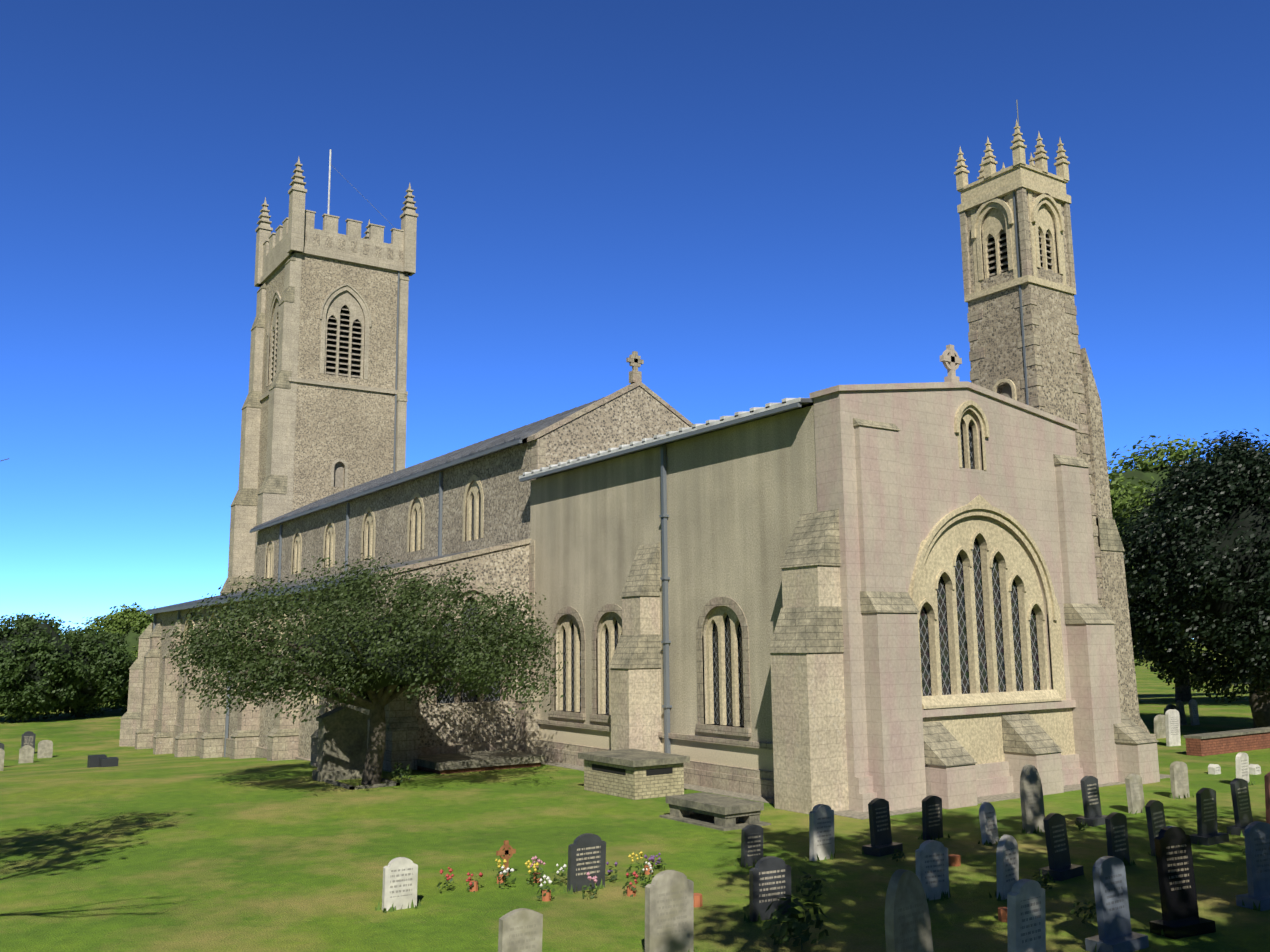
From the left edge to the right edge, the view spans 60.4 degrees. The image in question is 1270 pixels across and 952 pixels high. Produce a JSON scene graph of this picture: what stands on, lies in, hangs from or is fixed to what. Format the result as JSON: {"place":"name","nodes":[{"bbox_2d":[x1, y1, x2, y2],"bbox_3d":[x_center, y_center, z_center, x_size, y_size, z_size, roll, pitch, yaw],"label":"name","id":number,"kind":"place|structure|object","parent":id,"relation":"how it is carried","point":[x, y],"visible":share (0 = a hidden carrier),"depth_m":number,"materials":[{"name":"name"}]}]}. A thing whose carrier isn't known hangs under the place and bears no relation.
{"place":"outdoors","nodes":[
{"label":"outdoors","id":0,"kind":"place"},
{"bbox_2d":[147,397,813,611],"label":"church lead roofs","id":1,"kind":"structure","parent":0,"point":[523,432],"depth_m":47.34,"materials":[{"name":"grey metal"}]},
{"bbox_2d":[328,149,800,478],"bbox_3d":[-9.083,-12.800,53.123,5.838,30.020,55.268,5,-10,-33],"label":"roof edge","id":2,"kind":"object","parent":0,"point":[752,411],"visible":0.29,"depth_m":31.59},
{"bbox_2d":[146,100,1028,756],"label":"gutters and drainpipes","id":3,"kind":"object","parent":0,"point":[666,642],"visible":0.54,"depth_m":33.06,"materials":[{"name":"grey metal"}]},
{"bbox_2d":[270,422,972,725],"bbox_3d":[-9.161,4.996,46.249,10.335,8.680,49.900,5,-10,-33],"label":"window glass","id":4,"kind":"object","parent":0,"point":[728,670],"visible":0.02,"depth_m":33.97,"materials":[{"name":"black glass"}]},
{"bbox_2d":[182,119,1075,725],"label":"window surrounds","id":5,"kind":"object","parent":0,"point":[954,533],"visible":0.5,"depth_m":29.34,"materials":[{"name":"beige stone"}]},
{"bbox_2d":[919,538,1040,695],"bbox_3d":[8.825,3.313,28.317,5.100,4.550,0.001,5,-10,-33],"label":"leaded window glass","id":6,"kind":"object","parent":5,"relation":"in","point":[944,645],"depth_m":28.21,"materials":[{"name":"black glass"}]},
{"bbox_2d":[0,642,1269,951],"bbox_3d":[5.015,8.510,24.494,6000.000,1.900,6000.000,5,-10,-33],"label":"ground","id":7,"kind":"structure","parent":0,"point":[140,850],"depth_m":19.68,"materials":[{"name":"green plant"}]},
{"bbox_2d":[0,612,95,722],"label":"tree","id":8,"kind":"object","parent":7,"relation":"on","point":[48,705],"depth_m":86.00,"materials":[{"name":"green plant"}]},
{"bbox_2d":[54,627,136,717],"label":"tree","id":9,"kind":"object","parent":7,"relation":"on","point":[115,687],"depth_m":91.23,"materials":[{"name":"green plant"}]},
{"bbox_2d":[87,754,118,767],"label":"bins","id":10,"kind":"object","parent":7,"relation":"on","point":[102,760],"visible":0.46,"depth_m":43.10,"materials":[{"name":"grey plastic"}]},
{"bbox_2d":[80,602,155,710],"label":"tree","id":11,"kind":"object","parent":7,"relation":"on","point":[126,616],"depth_m":99.43,"materials":[{"name":"green plant"}]},
{"bbox_2d":[220,157,417,594],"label":"tower stone dressings","id":12,"kind":"structure","parent":7,"relation":"on","point":[280,247],"depth_m":75.41,"materials":[{"name":"beige stone"}]},
{"bbox_2d":[304,231,402,261],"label":"parapet panels","id":13,"kind":"object","parent":12,"relation":"attached to","point":[316,239],"visible":0.9,"depth_m":75.62,"materials":[{"name":"grey stone"}]},
{"bbox_2d":[254,254,399,571],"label":"tower wall","id":14,"kind":"structure","parent":7,"relation":"on","point":[353,429],"depth_m":74.17,"materials":[{"name":"grey stone"}]},
{"bbox_2d":[156,544,528,759],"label":"aisle wall","id":15,"kind":"structure","parent":7,"relation":"on","point":[447,724],"depth_m":37.24,"materials":[{"name":"beige stone"}]},
{"bbox_2d":[157,553,568,784],"bbox_3d":[-7.657,5.641,31.041,10.786,6.883,12.800,5,-10,-33],"label":"tree","id":16,"kind":"object","parent":7,"relation":"on","point":[469,657],"depth_m":28.63,"materials":[{"name":"green plant"}]},
{"bbox_2d":[255,386,688,587],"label":"clerestory wall","id":17,"kind":"structure","parent":7,"relation":"on","point":[638,413],"depth_m":44.37,"materials":[{"name":"grey stone"}]},
{"bbox_2d":[496,840,515,875],"bbox_3d":[-2.141,6.355,18.125,0.340,0.580,0.050,5,-10,-33],"label":"cross grave marker","id":18,"kind":"object","parent":7,"relation":"on","point":[507,853],"visible":0.94,"depth_m":18.11,"materials":[{"name":"brown wood"}]},
{"bbox_2d":[0,700,1189,951],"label":"gravestones","id":19,"kind":"object","parent":7,"relation":"on","point":[670,912],"visible":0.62,"depth_m":13.23,"materials":[{"name":"grey stone"}]},
{"bbox_2d":[0,731,1252,921],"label":"gravestones","id":20,"kind":"object","parent":7,"relation":"on","point":[769,880],"visible":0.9,"depth_m":18.73,"materials":[{"name":"grey stone"}]},
{"bbox_2d":[584,760,683,799],"bbox_3d":[-0.052,7.820,28.238,1.500,0.900,2.400,5,-10,-33],"label":"chest tomb","id":21,"kind":"object","parent":7,"relation":"on","point":[635,783],"visible":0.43,"depth_m":27.40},
{"bbox_2d":[119,187,1155,797],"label":"church stone dressings","id":22,"kind":"structure","parent":7,"relation":"on","point":[403,747],"depth_m":36.65,"materials":[{"name":"beige stone"}]},
{"bbox_2d":[120,252,1158,766],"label":"buttress slopes","id":23,"kind":"structure","parent":7,"relation":"on","point":[814,540],"depth_m":28.09,"materials":[{"name":"grey stone"}]},
{"bbox_2d":[530,405,817,771],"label":"side wall","id":24,"kind":"structure","parent":7,"relation":"on","point":[741,498],"depth_m":30.49,"materials":[{"name":"beige paint"}]},
{"bbox_2d":[610,565,848,813],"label":"buttresses","id":25,"kind":"structure","parent":7,"relation":"on","point":[809,735],"depth_m":25.18,"materials":[{"name":"beige stone"}]},
{"bbox_2d":[469,854,1006,921],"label":"flower pots","id":26,"kind":"object","parent":7,"relation":"on","point":[954,860],"visible":0.69,"depth_m":16.61,"materials":[{"name":"brown ceramic"}]},
{"bbox_2d":[439,862,652,886],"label":"flowers","id":27,"kind":"object","parent":26,"relation":"on","point":[548,877],"depth_m":17.06,"materials":[{"name":"red plant"}]},
{"bbox_2d":[312,706,1269,830],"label":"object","id":28,"kind":"object","parent":7,"relation":"on","point":[342,742],"visible":0.83,"depth_m":31.53,"materials":[{"name":"grey stone"}]},
{"bbox_2d":[390,762,1244,949],"bbox_3d":[-0.294,6.788,21.065,21.450,0.700,11.126,-6,-10,30],"label":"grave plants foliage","id":29,"kind":"object","parent":7,"relation":"on","point":[794,925],"visible":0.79,"depth_m":14.82,"materials":[{"name":"green plant"}]},
{"bbox_2d":[530,856,597,883],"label":"pink flowers","id":30,"kind":"object","parent":29,"relation":"on","point":[595,880],"visible":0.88,"depth_m":17.64,"materials":[{"name":"red plant"}]},
{"bbox_2d":[495,851,642,873],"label":"yellow flowers","id":31,"kind":"object","parent":29,"relation":"attached to","point":[537,863],"visible":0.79,"depth_m":17.57,"materials":[{"name":"yellow plant"}]},
{"bbox_2d":[606,852,660,872],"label":"purple flowers","id":32,"kind":"object","parent":29,"relation":"attached to","point":[652,858],"visible":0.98,"depth_m":18.22,"materials":[{"name":"purple plant"}]},
{"bbox_2d":[375,781,1259,951],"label":"grass tufts","id":33,"kind":"object","parent":7,"relation":"on","point":[759,921],"visible":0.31,"depth_m":17.05,"materials":[{"name":"plant"}]},
{"bbox_2d":[382,699,1260,951],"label":"gravestones","id":34,"kind":"object","parent":7,"relation":"on","point":[1026,924],"visible":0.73,"depth_m":16.21,"materials":[{"name":"grey stone"}]},
{"bbox_2d":[417,732,1269,773],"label":"low brick wall","id":35,"kind":"structure","parent":7,"relation":"on","point":[1222,745],"depth_m":35.70,"materials":[{"name":"red brick"}]},
{"bbox_2d":[541,760,1169,819],"bbox_3d":[5.441,9.022,33.536,12.250,0.214,16.300,5,-10,-33],"label":"gravel strip","id":36,"kind":"object","parent":7,"relation":"on","point":[981,799],"depth_m":26.97,"materials":[{"name":"grey gravel"}]},
{"bbox_2d":[809,344,1159,811],"bbox_3d":[9.145,2.479,28.076,10.100,12.220,2.200,5,-10,-33],"label":"gable wall stonework","id":37,"kind":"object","parent":7,"relation":"on","point":[902,775],"depth_m":26.49,"materials":[{"name":"beige stone"}]},
{"bbox_2d":[967,191,1103,607],"bbox_3d":[12.166,0.237,33.237,2.470,17.950,2.720,5,-10,-33],"label":"turret flint","id":38,"kind":"object","parent":7,"relation":"on","point":[997,327],"visible":0.25,"depth_m":32.97,"materials":[{"name":"grey stone"}]},
{"bbox_2d":[967,294,1105,610],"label":"quoins","id":39,"kind":"object","parent":7,"relation":"on","point":[1034,359],"visible":0.33,"depth_m":32.67,"materials":[{"name":"stone"}]},
{"bbox_2d":[1080,348,1149,733],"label":"buttress","id":40,"kind":"structure","parent":7,"relation":"on","point":[1115,599],"depth_m":32.73,"materials":[{"name":"beige stone"}]},
{"bbox_2d":[1107,434,1220,701],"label":"tree","id":41,"kind":"object","parent":7,"relation":"on","point":[1145,464],"depth_m":70.18,"materials":[{"name":"green plant"}]},
{"bbox_2d":[1085,821,1269,951],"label":"gravestones","id":42,"kind":"object","parent":7,"relation":"on","point":[1111,902],"visible":0.96,"depth_m":13.66,"materials":[{"name":"grey stone"}]},
{"bbox_2d":[1149,826,1215,938],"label":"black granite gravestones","id":43,"kind":"object","parent":7,"relation":"on","point":[1181,918],"visible":0.94,"depth_m":14.29,"materials":[{"name":"black stone"}]},
{"bbox_2d":[1115,428,1269,727],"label":"yew tree","id":44,"kind":"object","parent":7,"relation":"on","point":[1174,507],"depth_m":41.49,"materials":[{"name":"green plant"}]},
{"bbox_2d":[1264,772,1269,823],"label":"red granite gravestones","id":45,"kind":"object","parent":7,"relation":"on","point":[1267,788],"visible":0.89,"depth_m":22.05,"materials":[{"name":"brown stone"}]},
{"bbox_2d":[0,0,1269,633],"label":"sky","id":46,"kind":"structure","parent":0,"point":[756,201],"materials":[{"name":"blue"}]},
{"bbox_2d":[271,229,1052,486],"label":"tower windows","id":47,"kind":"structure","parent":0,"point":[339,467],"depth_m":74.17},
{"bbox_2d":[326,231,1042,775],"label":"louvres","id":48,"kind":"object","parent":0,"point":[622,771],"visible":0.27,"depth_m":74.49,"materials":[{"name":"black wood"}]},
{"bbox_2d":[813,388,1076,810],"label":"end wall","id":49,"kind":"structure","parent":0,"point":[1016,480],"depth_m":27.51,"materials":[{"name":"beige stone"}]},
{"bbox_2d":[908,494,1074,763],"bbox_3d":[9.143,3.947,28.015,6.450,7.000,0.012,5,-10,-33],"label":"cream wall panel","id":50,"kind":"object","parent":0,"point":[978,738],"visible":0.23,"depth_m":27.65,"materials":[{"name":"beige stone"}]},
{"bbox_2d":[1132,630,1184,673],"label":"hedge tree","id":51,"kind":"object","parent":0,"point":[1139,662],"depth_m":85.84,"materials":[{"name":"green plant"}]}
]}

